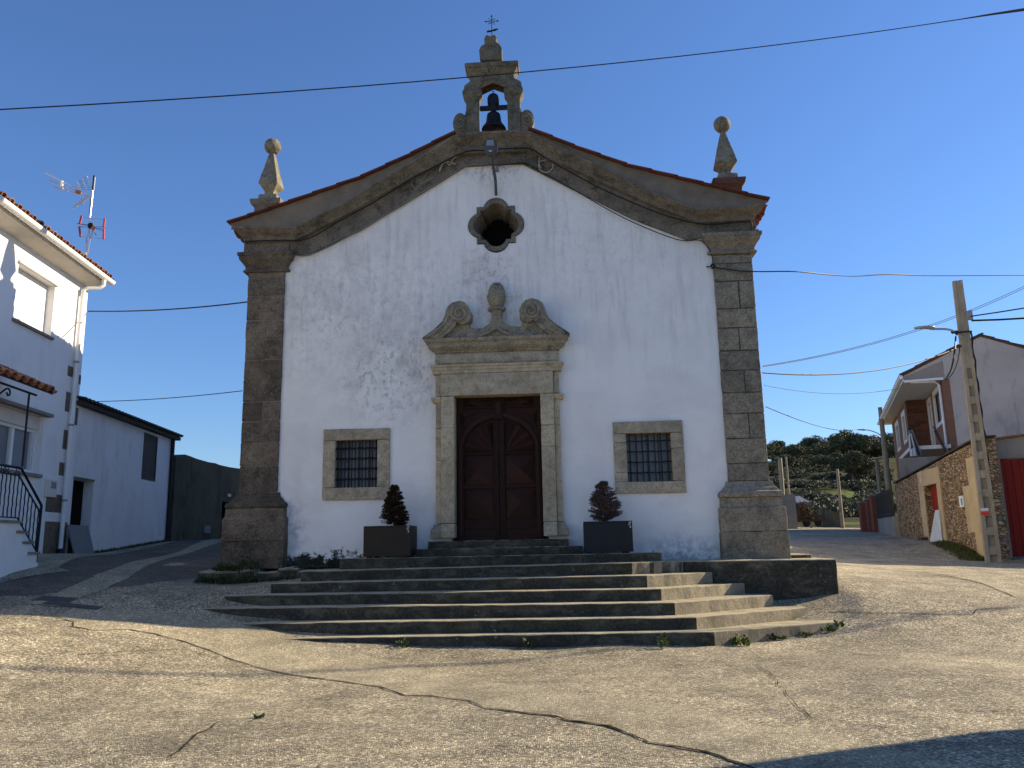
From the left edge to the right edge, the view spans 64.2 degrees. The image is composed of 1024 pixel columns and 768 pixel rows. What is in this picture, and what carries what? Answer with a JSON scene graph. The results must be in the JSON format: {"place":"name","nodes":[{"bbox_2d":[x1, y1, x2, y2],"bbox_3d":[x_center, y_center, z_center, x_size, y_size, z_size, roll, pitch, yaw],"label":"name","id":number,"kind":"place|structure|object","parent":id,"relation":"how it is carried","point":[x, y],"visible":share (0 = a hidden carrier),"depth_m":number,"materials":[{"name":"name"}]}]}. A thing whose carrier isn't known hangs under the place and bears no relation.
{"place":"outdoors","nodes":[
{"label":"outdoors","id":0,"kind":"place"},
{"bbox_2d":[8,553,107,579],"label":"pavement","id":1,"kind":"structure","parent":0,"point":[49,563],"depth_m":14.03,"materials":[{"name":"concrete"}]},
{"bbox_2d":[0,527,1023,767],"bbox_3d":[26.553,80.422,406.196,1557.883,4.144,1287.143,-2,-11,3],"label":"ground","id":2,"kind":"structure","parent":0,"point":[929,665],"depth_m":8.16,"materials":[{"name":"concrete"}]},
{"bbox_2d":[0,191,115,577],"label":"house","id":3,"kind":"structure","parent":2,"relation":"on","point":[49,278],"depth_m":15.29,"materials":[{"name":"white paint"}]},
{"bbox_2d":[0,397,53,477],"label":"window","id":4,"kind":"structure","parent":3,"relation":"in","point":[12,422],"depth_m":14.84,"materials":[{"name":"paint"}]},
{"bbox_2d":[12,260,59,339],"bbox_3d":[-8.986,-1.542,15.277,0.224,1.131,1.449,0,-11,-4],"label":"window","id":5,"kind":"structure","parent":3,"relation":"in","point":[30,298],"depth_m":15.34,"materials":[{"name":"white plastic"}]},
{"bbox_2d":[45,173,105,254],"bbox_3d":[-9.378,-3.575,17.442,1.326,1.977,0.136,1,-11,-10],"label":"tv aerial","id":6,"kind":"object","parent":3,"relation":"attached to","point":[89,225],"visible":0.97,"depth_m":17.51,"materials":[{"name":"metal"}]},
{"bbox_2d":[67,525,94,553],"bbox_3d":[-8.763,3.190,16.587,0.186,0.631,0.979,0,-11,-4],"label":"grey board","id":7,"kind":"object","parent":2,"relation":"on","point":[80,539],"visible":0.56,"depth_m":16.54,"materials":[{"name":"grey"}]},
{"bbox_2d":[0,539,220,595],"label":"lane","id":8,"kind":"structure","parent":2,"relation":"on","point":[81,569],"depth_m":14.70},
{"bbox_2d":[26,539,220,605],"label":"concrete lane","id":9,"kind":"structure","parent":2,"relation":"on","point":[98,582],"depth_m":13.50,"materials":[{"name":"concrete"}]},
{"bbox_2d":[33,596,76,602],"bbox_3d":[-6.527,3.074,11.654,0.500,0.093,0.300,0,-11,-4],"label":"manhole cover","id":10,"kind":"object","parent":9,"relation":"on","point":[56,599],"visible":1,"depth_m":11.64,"materials":[{"name":"metal"}]},
{"bbox_2d":[66,395,183,552],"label":"barn","id":11,"kind":"structure","parent":2,"relation":"on","point":[122,481],"depth_m":18.95,"materials":[{"name":"paint"}]},
{"bbox_2d":[67,480,83,552],"bbox_3d":[-9.365,2.875,16.996,0.313,1.730,0.938,0,-11,-4],"label":"doorway","id":12,"kind":"structure","parent":11,"relation":"in","point":[77,494],"depth_m":17.28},
{"bbox_2d":[98,390,242,401],"bbox_3d":[-7.045,0.254,16.423,4.680,0.303,0.016,-8,-13,30],"label":"overhead wire","id":13,"kind":"object","parent":11,"relation":"attached to","point":[171,397],"visible":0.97,"depth_m":16.22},
{"bbox_2d":[94,539,165,552],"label":"wall foot weeds","id":14,"kind":"object","parent":2,"relation":"on","point":[128,546],"depth_m":19.47,"materials":[{"name":"green plant"}]},
{"bbox_2d":[169,454,239,540],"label":"wall","id":15,"kind":"structure","parent":2,"relation":"on","point":[204,493],"depth_m":23.68,"materials":[{"name":"concrete"}]},
{"bbox_2d":[193,575,232,582],"bbox_3d":[-5.146,3.340,14.017,0.687,0.137,0.429,-2,-11,3],"label":"ledge weed","id":16,"kind":"object","parent":2,"relation":"on","point":[202,579],"visible":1,"depth_m":13.96,"materials":[{"name":"green plant"}]},
{"bbox_2d":[232,575,262,582],"bbox_3d":[-4.536,3.329,13.955,0.572,0.158,0.388,-2,-11,3],"label":"ledge weed","id":17,"kind":"object","parent":2,"relation":"on","point":[242,579],"visible":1,"depth_m":13.92,"materials":[{"name":"green plant"}]},
{"bbox_2d":[198,566,318,583],"bbox_3d":[-4.312,3.540,14.323,2.296,0.653,0.592,-2,-11,3],"label":"stone ledge","id":18,"kind":"object","parent":2,"relation":"on","point":[292,571],"visible":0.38,"depth_m":14.11,"materials":[{"name":"stone"}]},
{"bbox_2d":[211,562,238,570],"bbox_3d":[-4.971,3.170,14.178,0.508,0.171,0.368,-2,-11,3],"label":"ledge weed","id":19,"kind":"object","parent":18,"relation":"on","point":[231,567],"visible":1,"depth_m":14.12,"materials":[{"name":"green plant"}]},
{"bbox_2d":[237,554,259,570],"bbox_3d":[-4.578,3.097,14.172,0.411,0.294,0.270,-2,-11,3],"label":"ledge weed","id":20,"kind":"object","parent":18,"relation":"on","point":[243,563],"visible":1,"depth_m":14.14,"materials":[{"name":"green plant"}]},
{"bbox_2d":[264,575,298,581],"bbox_3d":[-3.926,3.317,13.940,0.642,0.153,0.435,-2,-11,3],"label":"ledge weed","id":21,"kind":"object","parent":18,"relation":"on","point":[274,578],"visible":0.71,"depth_m":13.87,"materials":[{"name":"green plant"}]},
{"bbox_2d":[294,564,330,568],"bbox_3d":[-3.495,3.203,14.352,0.667,0.081,0.441,-2,-11,3],"label":"ledge weed","id":22,"kind":"object","parent":18,"relation":"on","point":[313,566],"visible":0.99,"depth_m":14.28,"materials":[{"name":"green plant"}]},
{"bbox_2d":[395,637,410,647],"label":"leafy weed","id":23,"kind":"object","parent":2,"relation":"on","point":[406,643],"visible":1,"depth_m":10.97,"materials":[{"name":"green plant"}]},
{"bbox_2d":[220,35,790,570],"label":"church","id":24,"kind":"structure","parent":2,"relation":"on","point":[466,353],"depth_m":14.97,"materials":[{"name":"paint"}]},
{"bbox_2d":[88,301,246,311],"bbox_3d":[-7.059,-1.560,16.500,4.404,0.455,0.026,-6,-12,24],"label":"overhead wire","id":25,"kind":"object","parent":24,"relation":"attached to","point":[172,308],"visible":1,"depth_m":16.36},
{"bbox_2d":[322,428,389,499],"bbox_3d":[-2.814,1.479,14.930,1.236,1.295,0.355,-2,-11,3],"label":"window","id":26,"kind":"structure","parent":24,"relation":"in","point":[356,462],"depth_m":14.83,"materials":[{"name":"stone"}]},
{"bbox_2d":[245,150,483,242],"bbox_3d":[-2.789,-3.589,15.591,4.642,1.700,0.024,-2,-11,3],"label":"black cable","id":27,"kind":"object","parent":24,"relation":"attached to","point":[370,203],"visible":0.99,"depth_m":15.56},
{"bbox_2d":[294,164,490,256],"bbox_3d":[-2.307,-3.334,15.628,3.842,1.732,0.018,-2,-11,3],"label":"grey cable","id":28,"kind":"object","parent":24,"relation":"attached to","point":[393,209],"visible":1,"depth_m":15.62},
{"bbox_2d":[483,138,498,195],"bbox_3d":[-0.383,-4.100,15.412,0.260,0.934,0.558,-2,-11,3],"label":"floodlight","id":29,"kind":"object","parent":24,"relation":"attached to","point":[490,147],"visible":1,"depth_m":15.22,"materials":[{"name":"metal"}]},
{"bbox_2d":[480,90,506,130],"bbox_3d":[-0.361,-5.272,16.064,0.482,1.115,0.483,8,-15,-40],"label":"bell","id":30,"kind":"object","parent":24,"relation":"hanging from","point":[493,120],"visible":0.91,"depth_m":15.99,"materials":[{"name":"brown metal"}]},
{"bbox_2d":[456,396,545,540],"bbox_3d":[-0.228,1.509,14.753,1.600,2.620,0.150,-2,-11,3],"label":"door","id":31,"kind":"structure","parent":24,"relation":"in","point":[499,446],"depth_m":14.72,"materials":[{"name":"brown wood"}]},
{"bbox_2d":[498,163,712,266],"bbox_3d":[1.720,-3.190,15.339,3.946,2.248,0.018,-2,-11,3],"label":"grey cable","id":32,"kind":"object","parent":24,"relation":"attached to","point":[608,209],"visible":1,"depth_m":15.34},
{"bbox_2d":[498,148,752,229],"bbox_3d":[2.054,-3.665,15.293,4.726,1.858,0.024,-2,-11,3],"label":"black cable","id":33,"kind":"object","parent":24,"relation":"attached to","point":[624,198],"visible":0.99,"depth_m":15.24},
{"bbox_2d":[612,420,686,493],"bbox_3d":[2.444,1.324,14.619,1.249,1.293,0.354,-2,-11,3],"label":"window","id":34,"kind":"structure","parent":24,"relation":"in","point":[646,460],"depth_m":14.53,"materials":[{"name":"stone"}]},
{"bbox_2d":[712,267,1023,276],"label":"overhead wire","id":35,"kind":"object","parent":24,"relation":"attached to","point":[863,275],"visible":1,"depth_m":16.02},
{"bbox_2d":[53,608,973,767],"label":"concrete strip","id":36,"kind":"object","parent":2,"relation":"on","point":[738,739],"visible":1,"depth_m":7.57,"materials":[{"name":"concrete"}]},
{"bbox_2d":[42,601,101,609],"bbox_3d":[-6.151,3.095,11.403,0.750,0.125,0.180,0,-11,-4],"label":"drain grate","id":37,"kind":"object","parent":36,"relation":"on","point":[93,607],"visible":1,"depth_m":11.39,"materials":[{"name":"metal"}]},
{"bbox_2d":[202,539,838,647],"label":"entrance steps","id":38,"kind":"structure","parent":2,"relation":"on","point":[537,592],"depth_m":12.15,"materials":[{"name":"stone"}]},
{"bbox_2d":[363,525,416,557],"bbox_3d":[-2.091,2.723,14.058,0.800,0.538,0.644,-2,-11,3],"label":"planter","id":39,"kind":"object","parent":38,"relation":"on","point":[399,540],"visible":0.95,"depth_m":13.76,"materials":[{"name":"metal"}]},
{"bbox_2d":[378,484,409,525],"bbox_3d":[-2.041,2.122,14.180,0.546,0.763,0.525,-2,-11,3],"label":"dead cypress","id":40,"kind":"object","parent":39,"relation":"on","point":[392,509],"visible":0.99,"depth_m":14.08,"materials":[{"name":"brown plant"}]},
{"bbox_2d":[583,521,632,553],"bbox_3d":[1.621,2.608,13.840,0.800,0.538,0.644,-2,-11,3],"label":"planter","id":41,"kind":"object","parent":38,"relation":"on","point":[607,536],"visible":1,"depth_m":13.53,"materials":[{"name":"black metal"}]},
{"bbox_2d":[588,480,622,520],"bbox_3d":[1.594,2.008,13.943,0.639,0.756,0.633,-2,-11,3],"label":"dead conifer","id":42,"kind":"object","parent":41,"relation":"on","point":[601,499],"visible":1,"depth_m":13.88,"materials":[{"name":"brown plant"}]},
{"bbox_2d":[656,632,669,648],"bbox_3d":[1.986,3.379,10.739,0.190,0.221,0.143,-2,-11,3],"label":"leafy weed","id":43,"kind":"object","parent":2,"relation":"on","point":[665,641],"visible":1,"depth_m":10.74,"materials":[{"name":"green plant"}]},
{"bbox_2d":[729,633,749,645],"bbox_3d":[3.062,3.441,10.976,0.286,0.172,0.229,-2,-11,3],"label":"leafy weed","id":44,"kind":"object","parent":2,"relation":"on","point":[736,640],"visible":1,"depth_m":10.96,"materials":[{"name":"green plant"}]},
{"bbox_2d":[675,553,838,599],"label":"stone platform","id":45,"kind":"structure","parent":2,"relation":"on","point":[796,576],"depth_m":13.25,"materials":[{"name":"stone"}]},
{"bbox_2d":[778,458,784,494],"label":"utility pole","id":46,"kind":"object","parent":2,"relation":"on","point":[781,477],"visible":0.42,"depth_m":46.41,"materials":[{"name":"concrete"}]},
{"bbox_2d":[785,457,789,494],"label":"utility pole","id":47,"kind":"object","parent":2,"relation":"on","point":[787,476],"visible":0.65,"depth_m":52.49,"materials":[{"name":"concrete"}]},
{"bbox_2d":[781,494,797,528],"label":"cement hut","id":48,"kind":"object","parent":2,"relation":"on","point":[789,502],"visible":0.1,"depth_m":42.12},
{"bbox_2d":[795,496,811,527],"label":"corrugated roof","id":49,"kind":"structure","parent":2,"relation":"on","point":[798,498],"depth_m":46.25,"materials":[{"name":"metal"}]},
{"bbox_2d":[796,500,824,526],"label":"brush cart","id":50,"kind":"object","parent":2,"relation":"on","point":[804,517],"visible":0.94,"depth_m":44.09,"materials":[{"name":"brown metal"}]},
{"bbox_2d":[818,509,844,527],"bbox_3d":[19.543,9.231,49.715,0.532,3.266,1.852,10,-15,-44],"label":"dry stone wall","id":51,"kind":"structure","parent":2,"relation":"on","point":[832,519],"depth_m":49.68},
{"bbox_2d":[836,469,844,527],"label":"utility pole","id":52,"kind":"object","parent":2,"relation":"on","point":[840,502],"visible":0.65,"depth_m":46.23,"materials":[{"name":"wood"}]},
{"bbox_2d":[856,501,867,531],"bbox_3d":[16.477,6.355,38.204,0.398,1.714,0.398,-2,-11,3],"label":"gatepost","id":53,"kind":"object","parent":2,"relation":"on","point":[862,516],"visible":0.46,"depth_m":38.12,"materials":[{"name":"red brick"}]},
{"bbox_2d":[863,498,871,531],"bbox_3d":[16.522,6.203,37.678,0.302,1.853,0.302,-2,-11,3],"label":"gatepost","id":54,"kind":"object","parent":2,"relation":"on","point":[868,515],"visible":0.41,"depth_m":37.66,"materials":[{"name":"red brick"}]},
{"bbox_2d":[867,494,878,531],"bbox_3d":[16.593,6.051,37.248,0.408,2.022,0.408,-2,-11,3],"label":"gatepost","id":55,"kind":"object","parent":2,"relation":"on","point":[873,510],"visible":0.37,"depth_m":37.19,"materials":[{"name":"red brick"}]},
{"bbox_2d":[857,407,894,516],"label":"lamp pole","id":56,"kind":"object","parent":2,"relation":"on","point":[882,434],"visible":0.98,"depth_m":42.33,"materials":[{"name":"concrete"}]},
{"bbox_2d":[766,406,855,430],"bbox_3d":[11.731,1.443,30.074,0.020,2.903,29.023,-7,-12,26],"label":"overhead wire","id":57,"kind":"object","parent":56,"relation":"attached to","point":[804,421],"visible":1,"depth_m":22.48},
{"bbox_2d":[875,460,881,493],"bbox_3d":[17.711,5.499,39.197,0.210,3.693,0.210,-2,-11,3],"label":"utility pole","id":58,"kind":"object","parent":2,"relation":"on","point":[879,487],"visible":0.35,"depth_m":39.33,"materials":[{"name":"concrete"}]},
{"bbox_2d":[875,489,899,535],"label":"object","id":59,"kind":"object","parent":2,"relation":"on","point":[888,523],"visible":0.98,"depth_m":32.98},
{"bbox_2d":[839,562,1023,599],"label":"concrete patch","id":60,"kind":"object","parent":2,"relation":"on","point":[1015,589],"visible":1,"depth_m":15.78,"materials":[{"name":"concrete"}]},
{"bbox_2d":[930,510,942,541],"bbox_3d":[13.466,4.514,25.945,0.083,0.980,0.972,-2,-11,5],"label":"white sheet","id":61,"kind":"object","parent":2,"relation":"on","point":[936,532],"visible":0.93,"depth_m":25.78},
{"bbox_2d":[877,332,1023,478],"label":"brick house","id":62,"kind":"structure","parent":2,"relation":"on","point":[926,402],"depth_m":31.25,"materials":[{"name":"paint"}]},
{"bbox_2d":[764,385,898,393],"bbox_3d":[12.823,0.132,31.992,8.138,0.653,0.020,5,-13,-29],"label":"overhead wire","id":63,"kind":"object","parent":62,"relation":"attached to","point":[829,393],"visible":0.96,"depth_m":31.67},
{"bbox_2d":[895,419,900,451],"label":"window","id":64,"kind":"structure","parent":62,"relation":"in","point":[896,424],"depth_m":41.25,"materials":[{"name":"beige plastic"}]},
{"bbox_2d":[901,410,907,444],"bbox_3d":[18.170,2.008,37.727,0.080,1.470,1.550,-5,-12,20],"label":"window","id":65,"kind":"structure","parent":62,"relation":"in","point":[903,420],"depth_m":38.10,"materials":[{"name":"beige plastic"}]},
{"bbox_2d":[908,430,921,455],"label":"folded panels","id":66,"kind":"object","parent":62,"relation":"on","point":[914,448],"visible":1,"depth_m":30.95,"materials":[{"name":"metal"}]},
{"bbox_2d":[926,397,935,444],"bbox_3d":[18.241,1.869,35.415,0.080,2.490,1.300,-5,-12,20],"label":"balcony door","id":67,"kind":"structure","parent":62,"relation":"in","point":[929,409],"depth_m":35.70,"materials":[{"name":"beige plastic"}]},
{"bbox_2d":[932,383,942,428],"bbox_3d":[17.340,0.914,33.059,0.170,1.550,2.300,-5,-12,20],"label":"window","id":68,"kind":"structure","parent":62,"relation":"in","point":[935,392],"depth_m":33.80,"materials":[{"name":"beige plastic"}]},
{"bbox_2d":[918,537,984,560],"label":"roadside grass","id":69,"kind":"structure","parent":2,"relation":"on","point":[964,552],"depth_m":23.16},
{"bbox_2d":[893,435,1010,560],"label":"stone shed","id":70,"kind":"structure","parent":2,"relation":"on","point":[945,484],"depth_m":24.48,"materials":[{"name":"brown stone"}]},
{"bbox_2d":[931,485,938,513],"bbox_3d":[13.833,4.508,26.216,0.040,2.575,1.395,-3,-11,11],"label":"red door","id":71,"kind":"structure","parent":70,"relation":"in","point":[933,488],"depth_m":26.76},
{"bbox_2d":[914,280,1001,561],"bbox_3d":[11.850,1.052,21.773,1.491,7.858,0.348,-3,-11,11],"label":"utility pole","id":72,"kind":"object","parent":2,"relation":"on","point":[989,530],"visible":0.98,"depth_m":21.60,"materials":[{"name":"concrete"}]},
{"bbox_2d":[762,346,961,374],"bbox_3d":[8.516,-0.622,18.943,9.401,1.867,0.028,8,-14,-38],"label":"overhead wire","id":73,"kind":"object","parent":72,"relation":"attached to","point":[858,372],"visible":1,"depth_m":18.18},
{"bbox_2d":[762,288,1023,366],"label":"overhead wire","id":74,"kind":"object","parent":72,"relation":"attached to","point":[892,338],"visible":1,"depth_m":17.66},
{"bbox_2d":[945,336,956,379],"bbox_3d":[14.026,-0.360,26.198,0.240,1.447,10.690,-7,-12,26],"label":"drop cable","id":75,"kind":"object","parent":72,"relation":"attached to","point":[953,357],"visible":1,"depth_m":21.62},
{"bbox_2d":[971,317,1023,320],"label":"overhead wire","id":76,"kind":"object","parent":72,"relation":"attached to","point":[998,319],"visible":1,"depth_m":21.79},
{"bbox_2d":[992,434,1023,557],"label":"garage","id":77,"kind":"structure","parent":2,"relation":"on","point":[1010,451],"depth_m":22.14,"materials":[{"name":"stone masonry"},{"name":"painted metal"},{"name":"plaster"}]},
{"bbox_2d":[1000,459,1023,556],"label":"garage door","id":78,"kind":"structure","parent":77,"relation":"in","point":[1012,470],"depth_m":22.09,"materials":[{"name":"metal"}]},
{"bbox_2d":[0,8,1023,109],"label":"overhead wire","id":79,"kind":"object","parent":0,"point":[1010,11],"visible":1,"depth_m":11.78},
{"bbox_2d":[0,0,1023,468],"label":"sky","id":80,"kind":"structure","parent":0,"point":[897,151],"materials":[{"name":"blue"}]},
{"bbox_2d":[769,456,897,527],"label":"hillside","id":81,"kind":"structure","parent":0,"point":[852,522],"depth_m":84.60,"materials":[{"name":"plant"}]},
{"bbox_2d":[767,444,776,459],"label":"holm oak","id":82,"kind":"object","parent":81,"relation":"on","point":[771,448],"visible":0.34,"depth_m":138.05,"materials":[{"name":"green plant"}]},
{"bbox_2d":[767,461,777,471],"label":"holm oak","id":83,"kind":"object","parent":81,"relation":"on","point":[773,466],"visible":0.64,"depth_m":109.55,"materials":[{"name":"green plant"}]},
{"bbox_2d":[768,440,785,454],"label":"holm oak","id":84,"kind":"object","parent":81,"relation":"on","point":[779,444],"visible":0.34,"depth_m":150.37,"materials":[{"name":"green plant"}]},
{"bbox_2d":[770,475,792,486],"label":"hill shrub","id":85,"kind":"object","parent":81,"relation":"on","point":[775,482],"visible":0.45,"depth_m":86.04,"materials":[{"name":"green plant"}]},
{"bbox_2d":[771,454,795,468],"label":"holm oak","id":86,"kind":"object","parent":81,"relation":"on","point":[791,459],"visible":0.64,"depth_m":118.03,"materials":[{"name":"green plant"}]},
{"bbox_2d":[777,444,805,457],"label":"holm oak","id":87,"kind":"object","parent":81,"relation":"on","point":[797,451],"visible":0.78,"depth_m":139.43,"materials":[{"name":"green plant"}]},
{"bbox_2d":[788,457,812,468],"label":"holm oak","id":88,"kind":"object","parent":81,"relation":"on","point":[804,462],"visible":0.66,"depth_m":119.53,"materials":[{"name":"green plant"}]},
{"bbox_2d":[795,489,820,498],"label":"hill shrub","id":89,"kind":"object","parent":81,"relation":"on","point":[802,494],"visible":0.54,"depth_m":75.29,"materials":[{"name":"green plant"}]},
{"bbox_2d":[796,497,827,510],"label":"hill shrub","id":90,"kind":"object","parent":81,"relation":"on","point":[816,502],"visible":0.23,"depth_m":62.62,"materials":[{"name":"green plant"}]},
{"bbox_2d":[802,443,821,462],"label":"holm oak","id":91,"kind":"object","parent":81,"relation":"on","point":[816,445],"visible":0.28,"depth_m":149.78,"materials":[{"name":"green plant"}]},
{"bbox_2d":[801,454,824,466],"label":"holm oak","id":92,"kind":"object","parent":81,"relation":"on","point":[810,457],"visible":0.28,"depth_m":122.36,"materials":[{"name":"green plant"}]},
{"bbox_2d":[802,490,825,500],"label":"hill shrub","id":93,"kind":"object","parent":81,"relation":"on","point":[814,494],"visible":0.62,"depth_m":74.59,"materials":[{"name":"green plant"}]},
{"bbox_2d":[799,434,832,446],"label":"holm oak","id":94,"kind":"object","parent":81,"relation":"on","point":[805,441],"visible":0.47,"depth_m":167.70,"materials":[{"name":"green plant"}]},
{"bbox_2d":[813,454,832,467],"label":"holm oak","id":95,"kind":"object","parent":81,"relation":"on","point":[820,459],"visible":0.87,"depth_m":112.11,"materials":[{"name":"green plant"}]},
{"bbox_2d":[809,444,840,464],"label":"holm oak","id":96,"kind":"object","parent":81,"relation":"on","point":[826,450],"visible":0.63,"depth_m":132.49,"materials":[{"name":"green plant"}]},
{"bbox_2d":[805,477,844,488],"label":"hill shrub","id":97,"kind":"object","parent":81,"relation":"on","point":[822,484],"visible":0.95,"depth_m":83.45,"materials":[{"name":"green plant"}]},
{"bbox_2d":[811,496,838,505],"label":"hill shrub","id":98,"kind":"object","parent":81,"relation":"on","point":[824,501],"visible":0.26,"depth_m":65.01,"materials":[{"name":"green plant"}]},
{"bbox_2d":[821,497,857,517],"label":"hill shrub","id":99,"kind":"object","parent":81,"relation":"on","point":[847,512],"visible":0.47,"depth_m":57.94,"materials":[{"name":"green plant"}]},
{"bbox_2d":[829,450,868,479],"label":"holm oak","id":100,"kind":"object","parent":81,"relation":"on","point":[852,461],"visible":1,"depth_m":89.77,"materials":[{"name":"green plant"}]},
{"bbox_2d":[828,429,873,454],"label":"holm oak","id":101,"kind":"object","parent":81,"relation":"on","point":[855,441],"visible":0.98,"depth_m":127.92,"materials":[{"name":"green plant"}]},
{"bbox_2d":[840,479,862,487],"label":"hill shrub","id":102,"kind":"object","parent":81,"relation":"on","point":[845,484],"visible":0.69,"depth_m":84.36,"materials":[{"name":"green plant"}]},
{"bbox_2d":[850,480,872,490],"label":"hill shrub","id":103,"kind":"object","parent":81,"relation":"on","point":[859,487],"visible":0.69,"depth_m":83.60,"materials":[{"name":"green plant"}]},
{"bbox_2d":[846,457,882,478],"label":"holm oak","id":104,"kind":"object","parent":81,"relation":"on","point":[867,465],"visible":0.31,"depth_m":93.09,"materials":[{"name":"green plant"}]},
{"bbox_2d":[855,487,877,497],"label":"hill shrub","id":105,"kind":"object","parent":81,"relation":"on","point":[873,492],"visible":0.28,"depth_m":74.74,"materials":[{"name":"green plant"}]},
{"bbox_2d":[859,476,884,485],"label":"hill shrub","id":106,"kind":"object","parent":81,"relation":"on","point":[871,481],"visible":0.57,"depth_m":85.68,"materials":[{"name":"green plant"}]},
{"bbox_2d":[870,439,893,459],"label":"holm oak","id":107,"kind":"object","parent":81,"relation":"on","point":[876,449],"visible":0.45,"depth_m":135.35,"materials":[{"name":"green plant"}]},
{"bbox_2d":[887,444,894,457],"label":"holm oak","id":108,"kind":"object","parent":81,"relation":"on","point":[891,452],"visible":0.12,"depth_m":126.10,"materials":[{"name":"green plant"}]},
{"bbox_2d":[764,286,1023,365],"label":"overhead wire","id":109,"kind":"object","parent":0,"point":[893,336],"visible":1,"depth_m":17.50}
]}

